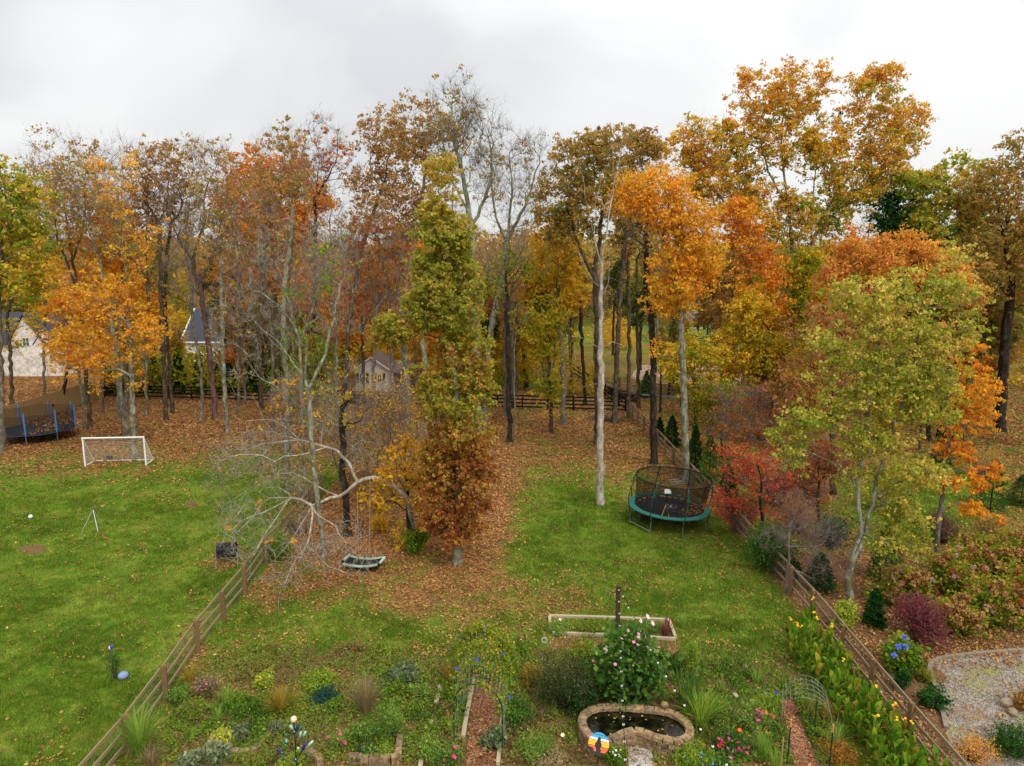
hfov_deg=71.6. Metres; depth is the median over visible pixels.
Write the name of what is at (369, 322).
oak tree
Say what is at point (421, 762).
path edging
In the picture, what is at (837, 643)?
canna
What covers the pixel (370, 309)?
oak tree
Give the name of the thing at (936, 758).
canna
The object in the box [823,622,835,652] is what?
canna
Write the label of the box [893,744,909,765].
canna
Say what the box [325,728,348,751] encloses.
pink daisies
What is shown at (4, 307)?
oak tree
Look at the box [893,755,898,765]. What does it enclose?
canna
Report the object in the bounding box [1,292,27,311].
oak tree
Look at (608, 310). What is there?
maple tree
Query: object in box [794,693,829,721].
garden plant
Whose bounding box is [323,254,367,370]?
maple tree
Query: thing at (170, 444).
fallen leaves
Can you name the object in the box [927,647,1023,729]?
stone edging
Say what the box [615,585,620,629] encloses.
wooden post
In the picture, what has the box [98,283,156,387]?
maple tree
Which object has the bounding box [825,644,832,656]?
canna
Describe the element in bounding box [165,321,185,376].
oak tree
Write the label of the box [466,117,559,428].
bare tree
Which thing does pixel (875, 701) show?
canna
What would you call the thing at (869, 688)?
canna
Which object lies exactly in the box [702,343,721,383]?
maple tree
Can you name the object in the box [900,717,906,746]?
canna
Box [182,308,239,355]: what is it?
brick house
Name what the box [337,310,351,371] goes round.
oak tree
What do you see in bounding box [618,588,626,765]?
string lights
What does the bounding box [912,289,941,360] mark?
oak tree
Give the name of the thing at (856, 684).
canna
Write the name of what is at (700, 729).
string lights
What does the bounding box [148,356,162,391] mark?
arborvitae
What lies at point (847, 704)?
canna
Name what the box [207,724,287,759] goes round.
brick edging
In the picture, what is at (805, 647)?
canna
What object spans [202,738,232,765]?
garden plant
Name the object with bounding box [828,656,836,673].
canna
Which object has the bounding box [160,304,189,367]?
maple tree
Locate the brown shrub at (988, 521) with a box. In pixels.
[959,505,1023,538]
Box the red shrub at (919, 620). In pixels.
[884,581,957,655]
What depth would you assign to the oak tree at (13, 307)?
93.94 m
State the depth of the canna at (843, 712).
21.22 m
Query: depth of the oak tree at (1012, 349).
59.30 m
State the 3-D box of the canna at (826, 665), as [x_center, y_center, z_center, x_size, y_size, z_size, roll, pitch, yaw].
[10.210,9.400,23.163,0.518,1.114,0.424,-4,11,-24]
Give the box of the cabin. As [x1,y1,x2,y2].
[354,350,395,391]
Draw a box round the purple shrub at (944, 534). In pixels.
[921,509,961,544]
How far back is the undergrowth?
79.65 m
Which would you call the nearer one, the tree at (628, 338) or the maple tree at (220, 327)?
the tree at (628, 338)
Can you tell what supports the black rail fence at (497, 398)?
on the ground at (502, 571)
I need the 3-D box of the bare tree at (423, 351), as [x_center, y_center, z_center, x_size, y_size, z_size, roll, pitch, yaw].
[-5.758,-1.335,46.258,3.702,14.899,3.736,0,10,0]
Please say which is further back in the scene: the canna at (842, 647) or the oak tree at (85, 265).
the oak tree at (85, 265)
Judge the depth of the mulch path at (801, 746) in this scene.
20.65 m
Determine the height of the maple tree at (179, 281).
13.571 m
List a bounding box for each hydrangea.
[858,562,941,608]
[874,625,932,676]
[919,542,988,596]
[930,586,997,640]
[944,530,1004,564]
[948,534,1023,584]
[960,565,1023,636]
[986,519,1023,543]
[986,559,1023,614]
[989,525,1023,579]
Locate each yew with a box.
[803,552,837,595]
[861,588,887,628]
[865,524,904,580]
[930,430,955,465]
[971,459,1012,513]
[1003,474,1023,506]
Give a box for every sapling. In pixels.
[104,647,121,677]
[508,292,540,442]
[682,634,701,682]
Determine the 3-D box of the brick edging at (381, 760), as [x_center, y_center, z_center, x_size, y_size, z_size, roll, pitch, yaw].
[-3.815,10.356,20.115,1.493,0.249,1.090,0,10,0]
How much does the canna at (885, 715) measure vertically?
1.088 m
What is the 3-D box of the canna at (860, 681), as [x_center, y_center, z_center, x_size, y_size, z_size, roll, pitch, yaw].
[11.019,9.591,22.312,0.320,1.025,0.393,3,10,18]
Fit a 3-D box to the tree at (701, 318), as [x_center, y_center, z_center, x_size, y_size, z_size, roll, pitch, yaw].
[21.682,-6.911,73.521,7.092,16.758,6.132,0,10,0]
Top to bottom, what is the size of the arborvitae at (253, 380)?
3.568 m
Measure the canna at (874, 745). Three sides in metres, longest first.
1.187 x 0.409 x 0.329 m
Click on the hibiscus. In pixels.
(638, 658)
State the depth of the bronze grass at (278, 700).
21.66 m
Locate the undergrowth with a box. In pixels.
[85,305,1023,396]
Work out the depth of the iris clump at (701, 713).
20.85 m
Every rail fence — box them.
[78,475,322,765]
[103,384,626,410]
[566,360,624,407]
[626,383,934,391]
[626,400,971,765]
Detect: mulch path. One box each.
[466,683,500,765]
[781,699,817,765]
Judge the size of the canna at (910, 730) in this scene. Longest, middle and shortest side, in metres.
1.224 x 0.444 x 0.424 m
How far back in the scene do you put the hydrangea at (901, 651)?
23.75 m
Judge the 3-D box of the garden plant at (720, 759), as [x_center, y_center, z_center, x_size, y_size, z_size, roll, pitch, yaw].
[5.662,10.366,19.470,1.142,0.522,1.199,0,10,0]
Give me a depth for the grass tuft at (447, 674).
23.28 m
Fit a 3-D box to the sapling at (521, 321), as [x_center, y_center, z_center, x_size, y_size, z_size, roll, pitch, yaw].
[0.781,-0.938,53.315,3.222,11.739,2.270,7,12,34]
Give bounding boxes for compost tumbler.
[215,542,239,567]
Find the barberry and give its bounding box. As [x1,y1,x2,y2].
[947,725,1004,765]
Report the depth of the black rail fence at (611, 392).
72.54 m
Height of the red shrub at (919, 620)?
2.142 m
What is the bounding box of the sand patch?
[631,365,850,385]
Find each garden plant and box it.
[163,682,193,704]
[170,694,207,722]
[172,747,204,765]
[188,670,221,699]
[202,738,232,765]
[210,724,245,743]
[225,721,251,742]
[240,743,273,765]
[251,667,276,693]
[265,719,287,738]
[274,747,305,765]
[295,662,343,696]
[306,684,345,709]
[351,742,377,765]
[376,739,395,754]
[381,656,424,688]
[407,680,433,700]
[416,733,440,764]
[426,739,465,765]
[478,721,510,752]
[493,689,536,731]
[511,726,563,765]
[517,658,542,691]
[528,742,570,765]
[540,617,573,636]
[559,635,597,663]
[572,617,602,635]
[602,743,630,765]
[638,616,664,635]
[662,737,715,765]
[674,648,700,667]
[700,747,740,765]
[710,720,760,765]
[731,696,776,734]
[748,684,783,719]
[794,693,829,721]
[817,734,864,765]
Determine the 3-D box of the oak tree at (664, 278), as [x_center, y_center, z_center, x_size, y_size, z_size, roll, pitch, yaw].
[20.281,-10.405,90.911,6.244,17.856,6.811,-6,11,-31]
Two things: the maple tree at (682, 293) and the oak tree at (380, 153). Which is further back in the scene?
the oak tree at (380, 153)
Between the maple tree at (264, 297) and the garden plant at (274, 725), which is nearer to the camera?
the garden plant at (274, 725)
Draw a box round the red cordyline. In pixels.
[654,616,678,635]
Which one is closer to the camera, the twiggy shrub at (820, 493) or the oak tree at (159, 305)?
the twiggy shrub at (820, 493)
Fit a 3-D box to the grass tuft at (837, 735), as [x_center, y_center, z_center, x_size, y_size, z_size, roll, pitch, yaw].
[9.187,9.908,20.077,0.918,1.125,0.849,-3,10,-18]
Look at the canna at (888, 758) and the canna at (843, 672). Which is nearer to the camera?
the canna at (888, 758)
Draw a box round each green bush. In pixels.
[741,514,805,572]
[781,559,803,580]
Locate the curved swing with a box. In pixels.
[341,496,386,567]
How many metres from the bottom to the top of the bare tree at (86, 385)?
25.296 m
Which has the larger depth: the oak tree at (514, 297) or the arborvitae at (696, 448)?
the oak tree at (514, 297)
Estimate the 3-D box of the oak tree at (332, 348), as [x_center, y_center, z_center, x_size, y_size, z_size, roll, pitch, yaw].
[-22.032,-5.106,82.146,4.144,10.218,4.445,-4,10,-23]
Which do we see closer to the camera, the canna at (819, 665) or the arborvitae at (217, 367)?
the canna at (819, 665)
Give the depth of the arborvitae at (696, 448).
47.55 m
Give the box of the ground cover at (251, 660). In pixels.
[137,639,858,764]
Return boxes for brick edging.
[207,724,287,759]
[298,745,323,765]
[347,733,403,765]
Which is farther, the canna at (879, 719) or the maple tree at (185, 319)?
the maple tree at (185, 319)
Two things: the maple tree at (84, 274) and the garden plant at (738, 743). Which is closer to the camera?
the garden plant at (738, 743)
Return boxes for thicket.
[287,372,378,487]
[329,371,416,500]
[353,357,434,492]
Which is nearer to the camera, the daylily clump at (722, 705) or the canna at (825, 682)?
the daylily clump at (722, 705)
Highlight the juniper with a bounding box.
[981,714,1023,763]
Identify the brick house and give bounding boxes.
[1,312,90,375]
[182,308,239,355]
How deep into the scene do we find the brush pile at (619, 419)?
61.89 m
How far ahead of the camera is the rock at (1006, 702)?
22.08 m
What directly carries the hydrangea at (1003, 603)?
on the ground at (502, 571)
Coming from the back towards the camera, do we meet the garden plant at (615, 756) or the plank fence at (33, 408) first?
the plank fence at (33, 408)
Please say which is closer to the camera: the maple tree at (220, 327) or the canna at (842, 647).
the canna at (842, 647)
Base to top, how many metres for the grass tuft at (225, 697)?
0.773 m
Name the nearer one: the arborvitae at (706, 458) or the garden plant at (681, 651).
the garden plant at (681, 651)
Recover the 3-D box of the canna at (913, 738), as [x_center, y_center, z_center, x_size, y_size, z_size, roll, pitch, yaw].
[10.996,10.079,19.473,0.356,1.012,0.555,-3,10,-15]
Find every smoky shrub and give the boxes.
[521,639,611,719]
[561,677,600,719]
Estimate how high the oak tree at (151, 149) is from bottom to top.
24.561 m
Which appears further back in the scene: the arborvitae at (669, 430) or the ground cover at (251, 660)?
the arborvitae at (669, 430)
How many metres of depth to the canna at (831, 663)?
22.73 m
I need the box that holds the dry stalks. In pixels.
[141,637,859,765]
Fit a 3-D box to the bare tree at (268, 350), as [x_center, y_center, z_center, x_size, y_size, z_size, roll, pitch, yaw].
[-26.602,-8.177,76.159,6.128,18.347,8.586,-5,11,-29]
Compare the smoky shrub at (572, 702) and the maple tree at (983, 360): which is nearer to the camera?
the smoky shrub at (572, 702)
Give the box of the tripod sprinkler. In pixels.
[82,507,102,530]
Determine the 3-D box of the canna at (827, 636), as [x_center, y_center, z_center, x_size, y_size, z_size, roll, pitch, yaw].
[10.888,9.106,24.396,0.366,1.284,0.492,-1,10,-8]
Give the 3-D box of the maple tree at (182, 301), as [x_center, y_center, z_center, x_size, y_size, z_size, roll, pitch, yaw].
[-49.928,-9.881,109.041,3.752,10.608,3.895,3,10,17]
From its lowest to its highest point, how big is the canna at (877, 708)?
1.374 m
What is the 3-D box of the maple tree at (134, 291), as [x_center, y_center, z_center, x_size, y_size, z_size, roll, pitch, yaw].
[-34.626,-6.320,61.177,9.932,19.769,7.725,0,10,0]
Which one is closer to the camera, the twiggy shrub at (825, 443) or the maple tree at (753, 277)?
the twiggy shrub at (825, 443)
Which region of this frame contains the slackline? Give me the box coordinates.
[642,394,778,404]
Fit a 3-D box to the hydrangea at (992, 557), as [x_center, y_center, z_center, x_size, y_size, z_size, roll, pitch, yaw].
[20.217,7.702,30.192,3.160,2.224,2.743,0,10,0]
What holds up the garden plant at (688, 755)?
on the ground at (502, 571)
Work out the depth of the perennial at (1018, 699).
22.03 m
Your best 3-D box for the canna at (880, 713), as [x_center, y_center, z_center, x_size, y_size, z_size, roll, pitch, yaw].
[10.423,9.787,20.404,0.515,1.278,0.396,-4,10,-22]
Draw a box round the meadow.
[632,312,798,352]
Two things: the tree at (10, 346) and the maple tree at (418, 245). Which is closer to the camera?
the tree at (10, 346)
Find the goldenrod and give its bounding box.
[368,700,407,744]
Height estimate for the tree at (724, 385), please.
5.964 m
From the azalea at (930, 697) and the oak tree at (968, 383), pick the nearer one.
the azalea at (930, 697)
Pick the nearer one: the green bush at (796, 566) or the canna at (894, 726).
the canna at (894, 726)
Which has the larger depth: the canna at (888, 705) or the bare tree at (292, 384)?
the bare tree at (292, 384)
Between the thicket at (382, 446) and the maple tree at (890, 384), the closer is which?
the maple tree at (890, 384)
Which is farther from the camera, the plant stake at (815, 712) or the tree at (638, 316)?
the tree at (638, 316)
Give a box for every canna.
[782,623,788,646]
[785,617,796,651]
[789,622,798,657]
[795,634,807,658]
[797,625,804,646]
[797,627,811,659]
[798,615,805,637]
[798,622,807,648]
[798,636,803,660]
[799,637,809,671]
[800,607,806,622]
[804,648,816,677]
[806,657,815,682]
[807,623,816,653]
[808,616,822,643]
[808,620,818,638]
[808,642,819,674]
[811,596,817,618]
[811,652,825,689]
[813,634,824,649]
[817,625,825,642]
[819,643,824,667]
[819,656,829,681]
[820,675,827,696]
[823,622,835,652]
[823,623,834,653]
[823,656,831,682]
[823,657,836,692]
[825,629,833,656]
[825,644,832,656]
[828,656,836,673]
[828,665,846,703]
[829,670,844,704]
[832,693,843,716]
[833,639,840,660]
[833,644,841,666]
[835,648,840,669]
[839,641,850,667]
[840,657,848,689]
[840,697,850,729]
[841,652,854,675]
[841,667,847,689]
[841,698,850,723]
[843,672,848,694]
[843,700,861,737]
[844,675,853,693]
[844,683,855,712]
[844,694,862,727]
[845,666,855,683]
[851,677,859,701]
[851,712,865,745]
[854,664,859,692]
[855,711,866,742]
[856,685,868,719]
[857,674,865,698]
[859,679,868,703]
[861,680,875,696]
[861,686,875,729]
[861,692,869,718]
[865,701,882,736]
[866,714,880,755]
[866,727,877,765]
[866,731,887,765]
[867,705,885,731]
[868,714,882,754]
[869,698,877,724]
[871,735,888,759]
[877,697,886,726]
[880,701,900,743]
[883,699,891,726]
[885,709,899,749]
[885,731,903,763]
[885,753,894,765]
[886,716,902,749]
[886,721,901,751]
[889,741,902,765]
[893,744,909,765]
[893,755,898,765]
[897,711,901,729]
[899,739,911,764]
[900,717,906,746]
[901,720,918,752]
[901,738,912,756]
[902,751,911,765]
[905,735,918,763]
[909,753,917,765]
[916,743,926,763]
[917,749,926,762]
[917,758,926,765]
[925,751,931,762]
[928,744,938,765]
[942,757,948,765]
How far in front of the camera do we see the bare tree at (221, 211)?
54.62 m
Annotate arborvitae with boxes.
[99,361,115,393]
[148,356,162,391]
[168,348,189,392]
[191,355,207,392]
[214,363,221,390]
[220,362,241,393]
[246,360,257,391]
[264,366,275,391]
[640,370,649,397]
[657,417,664,436]
[662,415,681,445]
[689,424,703,467]
[698,436,722,483]
[716,464,740,496]
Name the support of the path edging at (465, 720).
on the ground at (502, 571)
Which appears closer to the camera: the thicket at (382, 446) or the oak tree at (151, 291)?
the thicket at (382, 446)
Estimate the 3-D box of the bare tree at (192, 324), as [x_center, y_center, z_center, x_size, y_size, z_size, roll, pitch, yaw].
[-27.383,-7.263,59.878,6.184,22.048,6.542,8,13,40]
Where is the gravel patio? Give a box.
[934,652,1023,765]
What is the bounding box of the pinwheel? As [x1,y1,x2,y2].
[107,645,113,678]
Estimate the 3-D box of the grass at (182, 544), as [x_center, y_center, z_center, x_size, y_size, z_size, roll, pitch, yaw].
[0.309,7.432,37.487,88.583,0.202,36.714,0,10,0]
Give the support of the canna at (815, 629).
on the ground at (502, 571)
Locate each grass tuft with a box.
[175,658,199,686]
[204,702,229,723]
[213,684,237,701]
[438,661,456,682]
[676,609,691,627]
[747,667,766,685]
[749,723,777,760]
[764,741,788,765]
[815,698,837,720]
[821,712,849,746]
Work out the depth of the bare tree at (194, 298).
114.93 m
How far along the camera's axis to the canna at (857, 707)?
20.99 m
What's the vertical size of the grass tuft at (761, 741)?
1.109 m
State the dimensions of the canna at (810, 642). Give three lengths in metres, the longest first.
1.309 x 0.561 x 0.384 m
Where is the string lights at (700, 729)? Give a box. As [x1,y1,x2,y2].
[621,590,728,765]
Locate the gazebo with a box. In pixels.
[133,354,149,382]
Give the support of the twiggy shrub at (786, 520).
on the ground at (502, 571)
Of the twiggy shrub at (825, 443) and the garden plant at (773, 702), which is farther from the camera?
the twiggy shrub at (825, 443)
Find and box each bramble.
[259,522,297,563]
[260,496,321,533]
[282,469,322,505]
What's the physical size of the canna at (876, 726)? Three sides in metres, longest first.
1.363 x 0.507 x 0.364 m
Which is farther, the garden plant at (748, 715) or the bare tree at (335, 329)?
the bare tree at (335, 329)
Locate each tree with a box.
[0,154,64,452]
[1,196,73,404]
[1,240,19,310]
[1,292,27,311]
[2,238,51,311]
[10,115,110,426]
[14,140,77,394]
[27,139,142,435]
[27,148,175,458]
[35,278,113,429]
[42,305,105,394]
[44,194,170,418]
[47,215,89,295]
[66,138,131,412]
[72,125,149,414]
[72,244,105,290]
[73,255,101,321]
[97,190,148,360]
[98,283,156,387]
[101,234,138,332]
[116,133,194,419]
[116,146,180,415]
[118,236,145,321]
[118,251,138,328]
[129,230,182,351]
[135,281,169,349]
[135,287,159,349]
[139,164,227,422]
[144,129,217,412]
[148,258,181,313]
[152,303,168,353]
[157,237,190,336]
[158,131,246,418]
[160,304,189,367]
[163,194,214,308]
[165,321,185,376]
[166,332,189,385]
[167,269,190,329]
[170,204,212,307]
[170,284,193,328]
[179,133,265,433]
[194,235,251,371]
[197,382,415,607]
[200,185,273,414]
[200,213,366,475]
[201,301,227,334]
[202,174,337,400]
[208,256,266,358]
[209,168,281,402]
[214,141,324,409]
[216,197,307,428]
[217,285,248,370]
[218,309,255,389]
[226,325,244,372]
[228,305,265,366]
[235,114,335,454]
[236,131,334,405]
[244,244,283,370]
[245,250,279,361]
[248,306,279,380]
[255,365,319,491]
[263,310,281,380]
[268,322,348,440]
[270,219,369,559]
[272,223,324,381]
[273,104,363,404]
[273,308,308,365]
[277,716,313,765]
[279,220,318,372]
[283,205,374,442]
[290,241,338,388]
[300,258,344,381]
[301,182,351,393]
[311,299,341,381]
[315,242,403,404]
[317,350,387,536]
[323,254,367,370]
[326,306,343,372]
[328,198,415,440]
[336,237,381,359]
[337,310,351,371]
[340,102,427,411]
[341,243,370,363]
[344,219,415,433]
[344,290,375,363]
[345,86,471,423]
[346,219,373,289]
[347,297,372,352]
[354,433,432,550]
[360,287,384,349]
[363,150,504,564]
[369,206,420,401]
[369,260,409,359]
[372,253,407,310]
[394,257,438,441]
[399,284,441,384]
[402,236,443,353]
[403,256,417,388]
[411,335,429,373]
[412,63,519,436]
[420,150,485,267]
[420,329,444,370]
[440,188,488,402]
[460,274,504,362]
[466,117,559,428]
[474,224,502,297]
[475,210,546,415]
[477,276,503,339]
[481,242,536,443]
[483,225,544,407]
[484,321,502,367]
[494,325,511,381]
[495,278,540,392]
[498,232,565,387]
[511,229,529,268]
[516,329,538,390]
[518,288,574,433]
[519,120,635,444]
[522,207,593,424]
[525,255,554,384]
[526,289,542,366]
[527,266,567,389]
[548,193,599,403]
[551,266,591,394]
[563,252,592,378]
[563,307,586,352]
[564,130,620,505]
[577,242,617,388]
[587,260,617,320]
[596,123,670,423]
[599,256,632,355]
[601,157,741,468]
[603,286,624,331]
[604,186,647,418]
[611,148,670,464]
[614,204,663,407]
[616,243,664,369]
[638,235,669,357]
[643,206,687,337]
[644,267,661,327]
[644,328,737,445]
[645,272,669,356]
[646,322,675,412]
[653,238,689,336]
[657,54,937,407]
[657,276,687,386]
[660,321,678,395]
[665,258,700,390]
[673,334,690,393]
[674,316,698,379]
[687,375,754,456]
[689,278,707,380]
[690,235,753,381]
[695,376,783,484]
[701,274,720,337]
[701,442,800,529]
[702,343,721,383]
[704,282,750,383]
[708,194,798,431]
[708,399,837,488]
[710,284,808,439]
[710,323,736,396]
[717,350,739,389]
[729,274,780,400]
[732,243,765,382]
[742,328,778,442]
[752,482,857,593]
[754,354,778,440]
[755,291,911,495]
[760,314,798,436]
[763,238,998,603]
[767,241,841,363]
[767,427,874,520]
[771,228,806,389]
[785,332,830,452]
[789,349,825,419]
[799,272,855,404]
[802,220,912,456]
[825,362,855,436]
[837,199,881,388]
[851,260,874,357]
[858,233,935,361]
[860,186,931,421]
[862,365,904,434]
[879,391,900,430]
[880,146,1009,412]
[883,223,994,440]
[909,359,951,453]
[910,244,997,437]
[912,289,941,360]
[914,338,1011,570]
[925,352,955,420]
[933,306,997,417]
[942,128,1023,431]
[953,271,1023,421]
[956,379,982,447]
[984,314,1023,421]
[985,217,1023,326]
[992,242,1023,396]
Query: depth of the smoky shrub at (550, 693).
21.78 m
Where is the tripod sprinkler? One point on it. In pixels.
(93, 517)
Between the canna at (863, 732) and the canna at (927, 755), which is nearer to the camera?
the canna at (927, 755)
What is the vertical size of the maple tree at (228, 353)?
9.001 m
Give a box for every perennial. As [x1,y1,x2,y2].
[345,715,383,745]
[1001,680,1023,713]
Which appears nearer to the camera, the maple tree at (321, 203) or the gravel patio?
the gravel patio
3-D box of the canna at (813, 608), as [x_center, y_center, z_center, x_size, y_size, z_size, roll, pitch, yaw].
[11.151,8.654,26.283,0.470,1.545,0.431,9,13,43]
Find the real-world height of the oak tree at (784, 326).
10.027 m
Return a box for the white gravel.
[628,746,653,765]
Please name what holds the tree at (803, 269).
on the ground at (502, 571)
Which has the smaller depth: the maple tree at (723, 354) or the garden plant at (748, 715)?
the garden plant at (748, 715)
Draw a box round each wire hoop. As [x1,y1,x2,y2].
[461,671,500,710]
[782,675,831,720]
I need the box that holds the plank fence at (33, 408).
[4,380,97,427]
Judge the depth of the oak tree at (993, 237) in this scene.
55.74 m
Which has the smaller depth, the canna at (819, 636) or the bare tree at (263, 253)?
the canna at (819, 636)
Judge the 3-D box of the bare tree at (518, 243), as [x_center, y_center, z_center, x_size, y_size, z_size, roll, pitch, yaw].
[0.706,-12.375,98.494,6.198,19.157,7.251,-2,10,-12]
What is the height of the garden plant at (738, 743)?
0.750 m
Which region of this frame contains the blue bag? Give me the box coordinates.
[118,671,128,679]
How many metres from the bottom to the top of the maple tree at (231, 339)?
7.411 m
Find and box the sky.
[0,0,1023,248]
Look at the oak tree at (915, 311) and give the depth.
69.69 m
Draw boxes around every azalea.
[888,665,912,690]
[916,677,953,715]
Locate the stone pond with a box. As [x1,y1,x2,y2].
[577,703,693,757]
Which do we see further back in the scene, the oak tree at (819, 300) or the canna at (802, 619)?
the oak tree at (819, 300)
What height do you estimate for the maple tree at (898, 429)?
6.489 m
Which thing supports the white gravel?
on the ground at (502, 571)
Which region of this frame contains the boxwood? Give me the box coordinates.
[913,665,936,683]
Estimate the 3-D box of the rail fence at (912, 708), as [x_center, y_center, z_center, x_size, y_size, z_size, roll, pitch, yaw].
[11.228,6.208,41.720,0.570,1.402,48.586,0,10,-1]
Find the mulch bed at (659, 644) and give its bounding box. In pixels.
[549,636,678,653]
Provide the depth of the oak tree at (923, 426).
51.07 m
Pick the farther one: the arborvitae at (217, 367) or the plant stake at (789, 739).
the arborvitae at (217, 367)
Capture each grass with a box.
[0,438,1023,765]
[104,701,174,759]
[134,741,167,765]
[255,682,304,716]
[344,668,386,716]
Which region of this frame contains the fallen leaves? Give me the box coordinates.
[0,376,1023,765]
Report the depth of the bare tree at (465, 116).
43.61 m
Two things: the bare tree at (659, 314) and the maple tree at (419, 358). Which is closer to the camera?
the maple tree at (419, 358)
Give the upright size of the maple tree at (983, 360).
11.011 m
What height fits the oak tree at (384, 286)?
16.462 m
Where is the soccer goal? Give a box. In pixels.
[81,436,153,466]
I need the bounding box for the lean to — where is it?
[393,360,437,387]
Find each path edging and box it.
[418,685,441,765]
[461,678,474,738]
[496,703,501,765]
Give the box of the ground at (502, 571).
[0,273,1023,765]
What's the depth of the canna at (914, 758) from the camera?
18.64 m
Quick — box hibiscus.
[574,611,686,711]
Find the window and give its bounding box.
[22,337,29,346]
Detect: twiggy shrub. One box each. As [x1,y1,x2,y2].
[718,496,772,535]
[755,468,796,506]
[765,481,824,536]
[794,463,840,510]
[809,429,841,471]
[813,508,857,551]
[860,472,919,510]
[955,441,1008,478]
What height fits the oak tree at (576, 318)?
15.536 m
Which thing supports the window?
in the brick house at (28, 364)
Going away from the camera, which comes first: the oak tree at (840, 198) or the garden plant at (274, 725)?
the garden plant at (274, 725)
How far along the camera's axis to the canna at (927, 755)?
19.01 m
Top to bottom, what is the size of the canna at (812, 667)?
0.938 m
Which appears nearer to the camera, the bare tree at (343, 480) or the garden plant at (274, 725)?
the garden plant at (274, 725)
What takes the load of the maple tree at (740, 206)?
on the ground at (502, 571)
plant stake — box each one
[787,719,791,764]
[814,699,817,725]
[829,724,833,765]
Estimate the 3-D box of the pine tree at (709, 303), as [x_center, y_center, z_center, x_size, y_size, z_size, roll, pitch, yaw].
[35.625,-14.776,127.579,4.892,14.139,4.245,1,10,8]
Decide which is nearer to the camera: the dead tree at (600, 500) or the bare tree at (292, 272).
the dead tree at (600, 500)
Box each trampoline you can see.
[6,401,76,445]
[628,466,713,536]
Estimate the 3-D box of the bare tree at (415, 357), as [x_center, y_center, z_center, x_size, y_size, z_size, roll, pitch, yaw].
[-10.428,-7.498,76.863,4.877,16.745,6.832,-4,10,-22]
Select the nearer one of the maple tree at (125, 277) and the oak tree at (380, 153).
the oak tree at (380, 153)
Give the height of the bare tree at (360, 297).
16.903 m
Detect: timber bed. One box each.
[548,614,676,640]
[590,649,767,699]
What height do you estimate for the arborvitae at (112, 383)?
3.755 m
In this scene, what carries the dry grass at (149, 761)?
on the ground at (502, 571)
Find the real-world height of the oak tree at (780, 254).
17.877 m
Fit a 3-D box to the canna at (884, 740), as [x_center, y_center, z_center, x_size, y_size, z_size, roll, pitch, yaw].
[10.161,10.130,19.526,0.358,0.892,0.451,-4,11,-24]
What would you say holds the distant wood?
on the ground at (502, 571)
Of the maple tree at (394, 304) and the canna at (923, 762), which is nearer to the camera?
the canna at (923, 762)
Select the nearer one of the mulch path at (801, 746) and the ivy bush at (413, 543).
the mulch path at (801, 746)
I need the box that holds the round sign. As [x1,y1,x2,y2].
[588,732,608,765]
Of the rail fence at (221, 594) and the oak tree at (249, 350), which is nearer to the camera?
the rail fence at (221, 594)
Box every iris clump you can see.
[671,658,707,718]
[671,683,734,734]
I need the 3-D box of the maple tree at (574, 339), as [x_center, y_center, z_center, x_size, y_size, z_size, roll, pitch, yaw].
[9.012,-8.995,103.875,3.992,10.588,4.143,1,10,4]
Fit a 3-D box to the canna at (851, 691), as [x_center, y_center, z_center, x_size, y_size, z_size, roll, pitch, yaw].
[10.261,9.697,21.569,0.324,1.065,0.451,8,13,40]
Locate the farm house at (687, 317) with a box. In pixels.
[683,299,730,320]
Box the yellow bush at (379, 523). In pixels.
[370,512,392,532]
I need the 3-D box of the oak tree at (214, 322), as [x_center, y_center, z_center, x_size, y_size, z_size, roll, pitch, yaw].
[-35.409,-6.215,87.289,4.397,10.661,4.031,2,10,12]
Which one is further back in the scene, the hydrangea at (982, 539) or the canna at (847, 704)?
the hydrangea at (982, 539)
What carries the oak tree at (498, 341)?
on the ground at (502, 571)
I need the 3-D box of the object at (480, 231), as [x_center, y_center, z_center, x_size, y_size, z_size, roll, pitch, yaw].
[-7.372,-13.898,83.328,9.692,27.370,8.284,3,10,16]
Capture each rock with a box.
[660,701,667,707]
[1000,698,1014,707]
[1007,707,1017,715]
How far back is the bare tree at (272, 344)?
56.94 m
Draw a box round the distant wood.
[14,225,1019,326]
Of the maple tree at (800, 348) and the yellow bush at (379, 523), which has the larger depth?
the maple tree at (800, 348)
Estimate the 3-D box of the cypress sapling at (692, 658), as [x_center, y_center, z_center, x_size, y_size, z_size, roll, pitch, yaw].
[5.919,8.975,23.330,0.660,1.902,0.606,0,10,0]
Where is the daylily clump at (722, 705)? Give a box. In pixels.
[692,691,731,724]
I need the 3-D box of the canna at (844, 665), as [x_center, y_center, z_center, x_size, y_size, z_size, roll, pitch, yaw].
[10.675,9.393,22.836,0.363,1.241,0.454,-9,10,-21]
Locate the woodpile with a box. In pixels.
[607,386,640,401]
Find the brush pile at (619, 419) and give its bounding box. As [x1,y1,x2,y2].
[571,405,636,423]
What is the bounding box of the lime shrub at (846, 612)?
[832,596,860,632]
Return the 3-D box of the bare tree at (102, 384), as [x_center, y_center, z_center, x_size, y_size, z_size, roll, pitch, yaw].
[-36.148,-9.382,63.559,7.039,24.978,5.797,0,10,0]
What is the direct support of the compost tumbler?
on the ground at (502, 571)
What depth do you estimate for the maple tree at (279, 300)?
79.70 m
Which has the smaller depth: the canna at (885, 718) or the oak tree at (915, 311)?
the canna at (885, 718)
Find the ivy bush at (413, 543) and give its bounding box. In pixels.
[401,525,431,555]
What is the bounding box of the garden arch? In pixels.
[441,618,518,753]
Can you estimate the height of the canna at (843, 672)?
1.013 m

